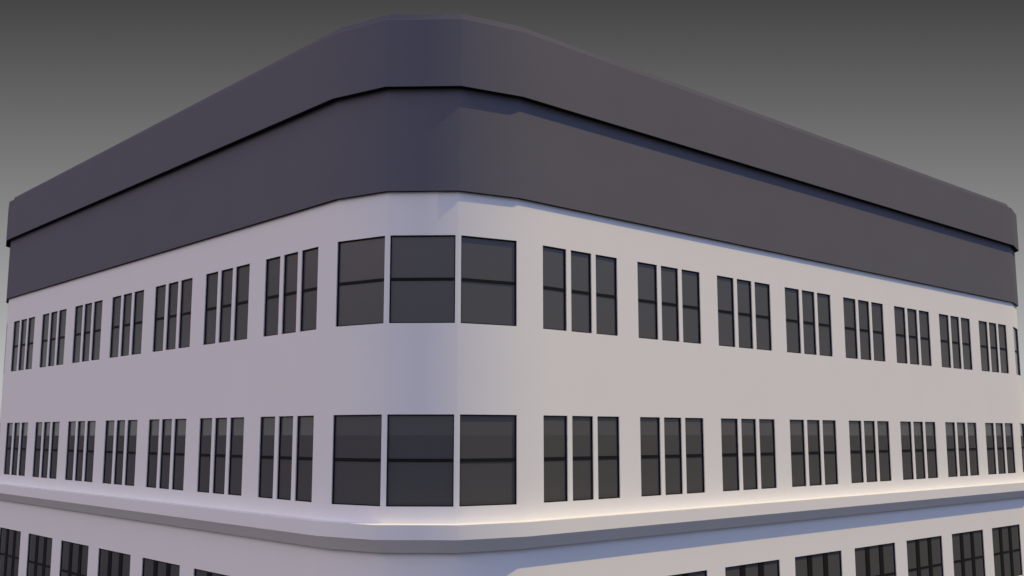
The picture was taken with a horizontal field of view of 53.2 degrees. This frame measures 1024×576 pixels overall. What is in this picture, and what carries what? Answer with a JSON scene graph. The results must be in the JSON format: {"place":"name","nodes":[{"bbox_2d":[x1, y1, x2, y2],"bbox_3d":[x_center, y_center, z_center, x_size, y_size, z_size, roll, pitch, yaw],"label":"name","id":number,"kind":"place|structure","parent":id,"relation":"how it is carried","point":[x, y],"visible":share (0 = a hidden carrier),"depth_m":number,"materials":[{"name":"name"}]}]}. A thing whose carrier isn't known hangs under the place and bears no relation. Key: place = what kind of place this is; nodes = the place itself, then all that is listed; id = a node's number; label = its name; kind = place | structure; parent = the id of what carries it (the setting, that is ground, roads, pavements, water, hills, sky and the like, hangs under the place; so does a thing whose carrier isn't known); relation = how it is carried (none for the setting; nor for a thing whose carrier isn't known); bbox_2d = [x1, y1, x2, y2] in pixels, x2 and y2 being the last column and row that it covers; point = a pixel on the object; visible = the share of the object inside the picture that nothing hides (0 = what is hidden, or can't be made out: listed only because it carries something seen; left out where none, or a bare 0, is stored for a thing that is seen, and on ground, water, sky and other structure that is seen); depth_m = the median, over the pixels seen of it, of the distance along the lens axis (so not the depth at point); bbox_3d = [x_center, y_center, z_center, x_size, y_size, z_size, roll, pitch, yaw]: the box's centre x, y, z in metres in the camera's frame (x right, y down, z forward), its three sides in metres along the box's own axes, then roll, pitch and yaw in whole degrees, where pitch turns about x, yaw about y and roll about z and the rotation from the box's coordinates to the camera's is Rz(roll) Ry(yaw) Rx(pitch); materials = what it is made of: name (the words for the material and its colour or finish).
{"place":"outdoors","nodes":[
{"label":"outdoors","id":0,"kind":"place"},
{"bbox_2d":[0,0,1023,414],"label":"sky","id":1,"kind":"structure","parent":0,"point":[933,88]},
{"label":"ground","id":2,"kind":"structure","parent":0,"visible":0},
{"bbox_2d":[0,13,1023,575],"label":"office building","id":3,"kind":"structure","parent":2,"relation":"on","point":[428,295],"depth_m":27.56,"materials":[{"name":"painted concrete"},{"name":"dark glass"}]},
{"bbox_2d":[4,423,12,474],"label":"window","id":4,"kind":"structure","parent":3,"relation":"in","point":[10,425],"depth_m":40.27,"materials":[{"name":"black"}]},
{"bbox_2d":[0,527,20,575],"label":"ground floor window","id":5,"kind":"structure","parent":3,"relation":"in","point":[9,539],"depth_m":39.01,"materials":[{"name":"black glass"}]},
{"bbox_2d":[11,321,19,371],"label":"window","id":6,"kind":"structure","parent":3,"relation":"in","point":[17,324],"depth_m":40.83,"materials":[{"name":"black"}]},
{"bbox_2d":[12,423,19,474],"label":"window","id":7,"kind":"structure","parent":3,"relation":"in","point":[17,425],"depth_m":39.61,"materials":[{"name":"black"}]},
{"bbox_2d":[19,319,26,369],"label":"window","id":8,"kind":"structure","parent":3,"relation":"in","point":[24,322],"depth_m":40.18,"materials":[{"name":"black"}]},
{"bbox_2d":[19,423,27,475],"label":"window","id":9,"kind":"structure","parent":3,"relation":"in","point":[24,425],"depth_m":38.96,"materials":[{"name":"black"}]},
{"bbox_2d":[26,317,34,368],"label":"window","id":10,"kind":"structure","parent":3,"relation":"in","point":[31,320],"depth_m":39.54,"materials":[{"name":"black"}]},
{"bbox_2d":[33,422,41,476],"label":"window","id":11,"kind":"structure","parent":3,"relation":"in","point":[38,435],"depth_m":37.82,"materials":[{"name":"black"}]},
{"bbox_2d":[27,533,51,575],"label":"ground floor window","id":12,"kind":"structure","parent":3,"relation":"in","point":[39,547],"depth_m":36.64,"materials":[{"name":"black glass"}]},
{"bbox_2d":[40,314,48,367],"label":"window","id":13,"kind":"structure","parent":3,"relation":"in","point":[45,317],"depth_m":38.38,"materials":[{"name":"black"}]},
{"bbox_2d":[41,422,50,477],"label":"window","id":14,"kind":"structure","parent":3,"relation":"in","point":[47,424],"depth_m":37.16,"materials":[{"name":"black"}]},
{"bbox_2d":[48,311,57,365],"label":"window","id":15,"kind":"structure","parent":3,"relation":"in","point":[54,315],"depth_m":37.73,"materials":[{"name":"black"}]},
{"bbox_2d":[50,422,59,478],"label":"window","id":16,"kind":"structure","parent":3,"relation":"in","point":[55,432],"depth_m":36.51,"materials":[{"name":"black"}]},
{"bbox_2d":[57,309,66,364],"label":"window","id":17,"kind":"structure","parent":3,"relation":"in","point":[62,320],"depth_m":37.08,"materials":[{"name":"black"}]},
{"bbox_2d":[65,421,75,479],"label":"window","id":18,"kind":"structure","parent":3,"relation":"in","point":[72,424],"depth_m":35.35,"materials":[{"name":"black"}]},
{"bbox_2d":[60,540,88,575],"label":"ground floor window","id":19,"kind":"structure","parent":3,"relation":"in","point":[74,556],"depth_m":34.21,"materials":[{"name":"black glass"}]},
{"bbox_2d":[73,305,82,362],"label":"window","id":20,"kind":"structure","parent":3,"relation":"in","point":[79,309],"depth_m":35.92,"materials":[{"name":"black"}]},
{"bbox_2d":[75,421,84,480],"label":"window","id":21,"kind":"structure","parent":3,"relation":"in","point":[81,426],"depth_m":34.71,"materials":[{"name":"black"}]},
{"bbox_2d":[82,303,91,361],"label":"window","id":22,"kind":"structure","parent":3,"relation":"in","point":[88,308],"depth_m":35.28,"materials":[{"name":"black"}]},
{"bbox_2d":[85,421,95,481],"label":"window","id":23,"kind":"structure","parent":3,"relation":"in","point":[91,424],"depth_m":34.06,"materials":[{"name":"black"}]},
{"bbox_2d":[92,300,102,359],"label":"window","id":24,"kind":"structure","parent":3,"relation":"in","point":[98,305],"depth_m":34.63,"materials":[{"name":"black"}]},
{"bbox_2d":[103,420,114,483],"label":"window","id":25,"kind":"structure","parent":3,"relation":"in","point":[109,439],"depth_m":32.90,"materials":[{"name":"black"}]},
{"bbox_2d":[98,548,130,575],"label":"ground floor window","id":26,"kind":"structure","parent":3,"relation":"in","point":[111,563],"depth_m":31.80,"materials":[{"name":"black"}]},
{"bbox_2d":[110,296,120,357],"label":"window","id":27,"kind":"structure","parent":3,"relation":"in","point":[116,311],"depth_m":33.46,"materials":[{"name":"black"}]},
{"bbox_2d":[114,420,124,484],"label":"window","id":28,"kind":"structure","parent":3,"relation":"in","point":[121,423],"depth_m":32.25,"materials":[{"name":"black"}]},
{"bbox_2d":[121,293,131,355],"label":"window","id":29,"kind":"structure","parent":3,"relation":"in","point":[128,297],"depth_m":32.82,"materials":[{"name":"black"}]},
{"bbox_2d":[125,420,137,485],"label":"window","id":30,"kind":"structure","parent":3,"relation":"in","point":[132,424],"depth_m":31.60,"materials":[{"name":"black"}]},
{"bbox_2d":[132,290,143,354],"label":"window","id":31,"kind":"structure","parent":3,"relation":"in","point":[139,296],"depth_m":32.17,"materials":[{"name":"black"}]},
{"bbox_2d":[147,419,158,487],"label":"window","id":32,"kind":"structure","parent":3,"relation":"in","point":[154,424],"depth_m":30.44,"materials":[{"name":"black"}]},
{"bbox_2d":[153,285,165,351],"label":"window","id":33,"kind":"structure","parent":3,"relation":"in","point":[160,290],"depth_m":31.01,"materials":[{"name":"black"}]},
{"bbox_2d":[142,558,179,575],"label":"ground floor window","id":34,"kind":"structure","parent":3,"relation":"in","point":[151,567],"depth_m":29.41,"materials":[{"name":"black"}]},
{"bbox_2d":[160,419,171,488],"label":"window","id":35,"kind":"structure","parent":3,"relation":"in","point":[167,423],"depth_m":29.80,"materials":[{"name":"black"}]},
{"bbox_2d":[166,282,177,349],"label":"window","id":36,"kind":"structure","parent":3,"relation":"in","point":[173,287],"depth_m":30.36,"materials":[{"name":"black"}]},
{"bbox_2d":[172,419,185,489],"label":"window","id":37,"kind":"structure","parent":3,"relation":"in","point":[180,424],"depth_m":29.14,"materials":[{"name":"black"}]},
{"bbox_2d":[179,278,192,347],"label":"window","id":38,"kind":"structure","parent":3,"relation":"in","point":[186,293],"depth_m":29.71,"materials":[{"name":"black"}]},
{"bbox_2d":[198,418,211,492],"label":"window","id":39,"kind":"structure","parent":3,"relation":"in","point":[206,423],"depth_m":27.99,"materials":[{"name":"black"}]},
{"bbox_2d":[204,272,217,344],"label":"window","id":40,"kind":"structure","parent":3,"relation":"in","point":[212,279],"depth_m":28.56,"materials":[{"name":"black"}]},
{"bbox_2d":[194,569,227,575],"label":"ground floor window","id":41,"kind":"structure","parent":3,"relation":"in","point":[197,572],"depth_m":27.35,"materials":[{"name":"black"}]},
{"bbox_2d":[213,418,226,493],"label":"window","id":42,"kind":"structure","parent":3,"relation":"in","point":[221,423],"depth_m":27.34,"materials":[{"name":"black"}]},
{"bbox_2d":[219,268,232,342],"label":"window","id":43,"kind":"structure","parent":3,"relation":"in","point":[227,275],"depth_m":27.91,"materials":[{"name":"black"}]},
{"bbox_2d":[228,417,243,495],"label":"window","id":44,"kind":"structure","parent":3,"relation":"in","point":[237,424],"depth_m":26.69,"materials":[{"name":"black glass"}]},
{"bbox_2d":[234,264,249,340],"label":"window","id":45,"kind":"structure","parent":3,"relation":"in","point":[242,283],"depth_m":27.26,"materials":[{"name":"black glass"}]},
{"bbox_2d":[259,417,274,498],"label":"window","id":46,"kind":"structure","parent":3,"relation":"in","point":[266,469],"depth_m":25.53,"materials":[{"name":"black glass"}]},
{"bbox_2d":[264,257,279,336],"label":"window","id":47,"kind":"structure","parent":3,"relation":"in","point":[273,265],"depth_m":26.10,"materials":[{"name":"black glass"}]},
{"bbox_2d":[277,416,292,499],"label":"window","id":48,"kind":"structure","parent":3,"relation":"in","point":[286,422],"depth_m":24.89,"materials":[{"name":"black glass"}]},
{"bbox_2d":[282,252,297,333],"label":"window","id":49,"kind":"structure","parent":3,"relation":"in","point":[291,260],"depth_m":25.45,"materials":[{"name":"black glass"}]},
{"bbox_2d":[296,416,313,501],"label":"window","id":50,"kind":"structure","parent":3,"relation":"in","point":[305,424],"depth_m":24.23,"materials":[{"name":"black glass"}]},
{"bbox_2d":[301,247,317,330],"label":"window","id":51,"kind":"structure","parent":3,"relation":"in","point":[309,265],"depth_m":24.80,"materials":[{"name":"black glass"}]},
{"bbox_2d":[332,415,381,505],"bbox_3d":[-3.454,3.850,22.943,1.416,1.996,0.066,-5,-10,32],"label":"corner window","id":52,"kind":"structure","parent":3,"relation":"in","point":[357,438],"depth_m":22.95,"materials":[{"name":"black glass"}]},
{"bbox_2d":[336,236,384,326],"bbox_3d":[-3.454,-0.138,23.511,1.416,1.996,0.066,-5,-10,32],"label":"corner window","id":53,"kind":"structure","parent":3,"relation":"in","point":[361,262],"depth_m":23.52,"materials":[{"name":"black glass"}]},
{"bbox_2d":[386,414,453,506],"bbox_3d":[-2.014,3.790,22.519,1.477,1.996,0.066,0,-8,2],"label":"corner window","id":54,"kind":"structure","parent":3,"relation":"in","point":[420,447],"depth_m":22.52,"materials":[{"name":"black glass"}]},
{"bbox_2d":[389,235,455,322],"bbox_3d":[-2.014,-0.199,23.087,1.477,1.996,0.066,0,-8,2],"label":"corner window","id":55,"kind":"structure","parent":3,"relation":"in","point":[422,267],"depth_m":23.08,"materials":[{"name":"black glass"}]},
{"bbox_2d":[459,414,515,505],"bbox_3d":[-0.545,3.838,22.857,1.428,1.996,0.066,4,-9,-28],"label":"corner window","id":56,"kind":"structure","parent":3,"relation":"in","point":[487,442],"depth_m":22.86,"materials":[{"name":"black glass"}]},
{"bbox_2d":[461,236,515,325],"bbox_3d":[-0.545,-0.150,23.425,1.428,1.996,0.066,4,-9,-28],"label":"corner window","id":57,"kind":"structure","parent":3,"relation":"in","point":[488,265],"depth_m":23.42,"materials":[{"name":"black glass"}]},
{"bbox_2d":[543,246,565,330],"bbox_3d":[0.990,0.014,24.582,0.796,1.996,0.066,7,-11,-42],"label":"window","id":58,"kind":"structure","parent":3,"relation":"in","point":[554,259],"depth_m":24.61,"materials":[{"name":"black glass"}]},
{"bbox_2d":[543,415,566,502],"bbox_3d":[0.990,4.003,24.014,0.796,1.996,0.066,7,-11,-42],"label":"window","id":59,"kind":"structure","parent":3,"relation":"in","point":[555,427],"depth_m":24.04,"materials":[{"name":"black glass"}]},
{"bbox_2d":[571,251,590,332],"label":"window","id":60,"kind":"structure","parent":3,"relation":"in","point":[580,261],"depth_m":25.23,"materials":[{"name":"black glass"}]},
{"bbox_2d":[572,416,592,500],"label":"window","id":61,"kind":"structure","parent":3,"relation":"in","point":[582,438],"depth_m":24.66,"materials":[{"name":"black glass"}]},
{"bbox_2d":[596,255,616,335],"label":"window","id":62,"kind":"structure","parent":3,"relation":"in","point":[606,283],"depth_m":25.85,"materials":[{"name":"black glass"}]},
{"bbox_2d":[597,416,619,498],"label":"window","id":63,"kind":"structure","parent":3,"relation":"in","point":[608,427],"depth_m":25.28,"materials":[{"name":"black glass"}]},
{"bbox_2d":[637,262,657,339],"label":"window","id":64,"kind":"structure","parent":3,"relation":"in","point":[647,282],"depth_m":26.93,"materials":[{"name":"black glass"}]},
{"bbox_2d":[640,417,660,496],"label":"window","id":65,"kind":"structure","parent":3,"relation":"in","point":[649,426],"depth_m":26.36,"materials":[{"name":"black glass"}]},
{"bbox_2d":[661,266,678,341],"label":"window","id":66,"kind":"structure","parent":3,"relation":"in","point":[669,284],"depth_m":27.55,"materials":[{"name":"black glass"}]},
{"bbox_2d":[664,418,681,494],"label":"window","id":67,"kind":"structure","parent":3,"relation":"in","point":[672,426],"depth_m":26.98,"materials":[{"name":"black glass"}]},
{"bbox_2d":[682,270,700,343],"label":"window","id":68,"kind":"structure","parent":3,"relation":"in","point":[690,279],"depth_m":28.17,"materials":[{"name":"black glass"}]},
{"bbox_2d":[685,418,704,493],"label":"window","id":69,"kind":"structure","parent":3,"relation":"in","point":[693,426],"depth_m":27.60,"materials":[{"name":"black glass"}]},
{"bbox_2d":[717,276,734,346],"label":"window","id":70,"kind":"structure","parent":3,"relation":"in","point":[725,303],"depth_m":29.24,"materials":[{"name":"black glass"}]},
{"bbox_2d":[721,418,738,490],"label":"window","id":71,"kind":"structure","parent":3,"relation":"in","point":[729,435],"depth_m":28.68,"materials":[{"name":"black glass"}]},
{"bbox_2d":[737,279,752,348],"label":"window","id":72,"kind":"structure","parent":3,"relation":"in","point":[743,287],"depth_m":29.87,"materials":[{"name":"black glass"}]},
{"bbox_2d":[741,419,756,489],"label":"window","id":73,"kind":"structure","parent":3,"relation":"in","point":[749,460],"depth_m":29.30,"materials":[{"name":"black glass"}]},
{"bbox_2d":[725,560,778,575],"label":"ground floor window","id":74,"kind":"structure","parent":3,"relation":"in","point":[767,568],"depth_m":28.95,"materials":[{"name":"black"}]},
{"bbox_2d":[754,282,770,350],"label":"window","id":75,"kind":"structure","parent":3,"relation":"in","point":[762,298],"depth_m":30.49,"materials":[{"name":"black glass"}]},
{"bbox_2d":[759,419,775,488],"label":"window","id":76,"kind":"structure","parent":3,"relation":"in","point":[766,426],"depth_m":29.92,"materials":[{"name":"black glass"}]},
{"bbox_2d":[785,287,800,352],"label":"window","id":77,"kind":"structure","parent":3,"relation":"in","point":[791,295],"depth_m":31.57,"materials":[{"name":"black"}]},
{"bbox_2d":[790,420,805,486],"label":"window","id":78,"kind":"structure","parent":3,"relation":"in","point":[796,426],"depth_m":31.00,"materials":[{"name":"black glass"}]},
{"bbox_2d":[802,290,815,354],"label":"window","id":79,"kind":"structure","parent":3,"relation":"in","point":[807,297],"depth_m":32.19,"materials":[{"name":"black"}]},
{"bbox_2d":[807,420,821,485],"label":"window","id":80,"kind":"structure","parent":3,"relation":"in","point":[812,425],"depth_m":31.62,"materials":[{"name":"black"}]},
{"bbox_2d":[795,550,841,575],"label":"ground floor window","id":81,"kind":"structure","parent":3,"relation":"in","point":[829,563],"depth_m":31.19,"materials":[{"name":"black glass"}]},
{"bbox_2d":[817,293,831,355],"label":"window","id":82,"kind":"structure","parent":3,"relation":"in","point":[823,300],"depth_m":32.82,"materials":[{"name":"black"}]},
{"bbox_2d":[822,420,837,484],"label":"window","id":83,"kind":"structure","parent":3,"relation":"in","point":[829,432],"depth_m":32.24,"materials":[{"name":"black"}]},
{"bbox_2d":[843,297,857,358],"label":"window","id":84,"kind":"structure","parent":3,"relation":"in","point":[848,304],"depth_m":33.89,"materials":[{"name":"black"}]},
{"bbox_2d":[849,421,862,482],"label":"window","id":85,"kind":"structure","parent":3,"relation":"in","point":[854,426],"depth_m":33.32,"materials":[{"name":"black"}]},
{"bbox_2d":[858,300,870,359],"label":"window","id":86,"kind":"structure","parent":3,"relation":"in","point":[863,310],"depth_m":34.51,"materials":[{"name":"black"}]},
{"bbox_2d":[864,421,876,481],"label":"window","id":87,"kind":"structure","parent":3,"relation":"in","point":[869,432],"depth_m":33.94,"materials":[{"name":"black"}]},
{"bbox_2d":[855,543,895,575],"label":"ground floor window","id":88,"kind":"structure","parent":3,"relation":"in","point":[876,560],"depth_m":33.46,"materials":[{"name":"black glass"}]},
{"bbox_2d":[871,302,884,361],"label":"window","id":89,"kind":"structure","parent":3,"relation":"in","point":[877,314],"depth_m":35.14,"materials":[{"name":"black"}]},
{"bbox_2d":[877,421,890,480],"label":"window","id":90,"kind":"structure","parent":3,"relation":"in","point":[882,426],"depth_m":34.57,"materials":[{"name":"black"}]},
{"bbox_2d":[894,306,906,363],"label":"window","id":91,"kind":"structure","parent":3,"relation":"in","point":[900,333],"depth_m":36.21,"materials":[{"name":"black"}]},
{"bbox_2d":[900,421,912,479],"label":"window","id":92,"kind":"structure","parent":3,"relation":"in","point":[906,444],"depth_m":35.64,"materials":[{"name":"black"}]},
{"bbox_2d":[907,308,918,364],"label":"window","id":93,"kind":"structure","parent":3,"relation":"in","point":[911,313],"depth_m":36.83,"materials":[{"name":"black"}]},
{"bbox_2d":[913,422,924,478],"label":"window","id":94,"kind":"structure","parent":3,"relation":"in","point":[918,429],"depth_m":36.26,"materials":[{"name":"black"}]},
{"bbox_2d":[906,536,942,575],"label":"ground floor window","id":95,"kind":"structure","parent":3,"relation":"in","point":[924,555],"depth_m":35.75,"materials":[{"name":"black glass"}]},
{"bbox_2d":[919,310,930,365],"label":"window","id":96,"kind":"structure","parent":3,"relation":"in","point":[923,316],"depth_m":37.45,"materials":[{"name":"black"}]},
{"bbox_2d":[925,422,937,477],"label":"window","id":97,"kind":"structure","parent":3,"relation":"in","point":[929,426],"depth_m":36.89,"materials":[{"name":"black"}]},
{"bbox_2d":[939,314,950,367],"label":"window","id":98,"kind":"structure","parent":3,"relation":"in","point":[943,319],"depth_m":38.53,"materials":[{"name":"black"}]},
{"bbox_2d":[945,422,956,476],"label":"window","id":99,"kind":"structure","parent":3,"relation":"in","point":[950,430],"depth_m":37.96,"materials":[{"name":"black"}]},
{"bbox_2d":[950,316,960,368],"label":"window","id":100,"kind":"structure","parent":3,"relation":"in","point":[954,320],"depth_m":39.15,"materials":[{"name":"black"}]},
{"bbox_2d":[957,422,967,475],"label":"window","id":101,"kind":"structure","parent":3,"relation":"in","point":[960,425],"depth_m":38.58,"materials":[{"name":"black"}]},
{"bbox_2d":[961,318,971,369],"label":"window","id":102,"kind":"structure","parent":3,"relation":"in","point":[965,329],"depth_m":39.77,"materials":[{"name":"black"}]},
{"bbox_2d":[952,530,984,575],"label":"ground floor window","id":103,"kind":"structure","parent":3,"relation":"in","point":[968,551],"depth_m":38.04,"materials":[{"name":"black glass"}]},
{"bbox_2d":[967,423,978,475],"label":"window","id":104,"kind":"structure","parent":3,"relation":"in","point":[972,439],"depth_m":39.20,"materials":[{"name":"black"}]},
{"bbox_2d":[978,321,989,371],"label":"window","id":105,"kind":"structure","parent":3,"relation":"in","point":[982,325],"depth_m":40.85,"materials":[{"name":"black"}]},
{"bbox_2d":[985,423,995,474],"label":"window","id":106,"kind":"structure","parent":3,"relation":"in","point":[988,426],"depth_m":40.29,"materials":[{"name":"black"}]},
{"bbox_2d":[989,323,998,372],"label":"window","id":107,"kind":"structure","parent":3,"relation":"in","point":[992,326],"depth_m":41.47,"materials":[{"name":"black"}]},
{"bbox_2d":[995,423,1005,473],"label":"window","id":108,"kind":"structure","parent":3,"relation":"in","point":[999,428],"depth_m":40.90,"materials":[{"name":"black"}]},
{"bbox_2d":[998,324,1008,372],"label":"window","id":109,"kind":"structure","parent":3,"relation":"in","point":[1001,328],"depth_m":42.10,"materials":[{"name":"black"}]},
{"bbox_2d":[992,524,1021,575],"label":"ground floor window","id":110,"kind":"structure","parent":3,"relation":"in","point":[1006,539],"depth_m":40.34,"materials":[{"name":"black glass"}]},
{"bbox_2d":[1005,423,1014,472],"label":"window","id":111,"kind":"structure","parent":3,"relation":"in","point":[1008,426],"depth_m":41.52,"materials":[{"name":"black"}]},
{"bbox_2d":[1013,327,1019,374],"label":"corner window","id":112,"kind":"structure","parent":3,"relation":"in","point":[1014,329],"depth_m":43.67,"materials":[{"name":"black"}]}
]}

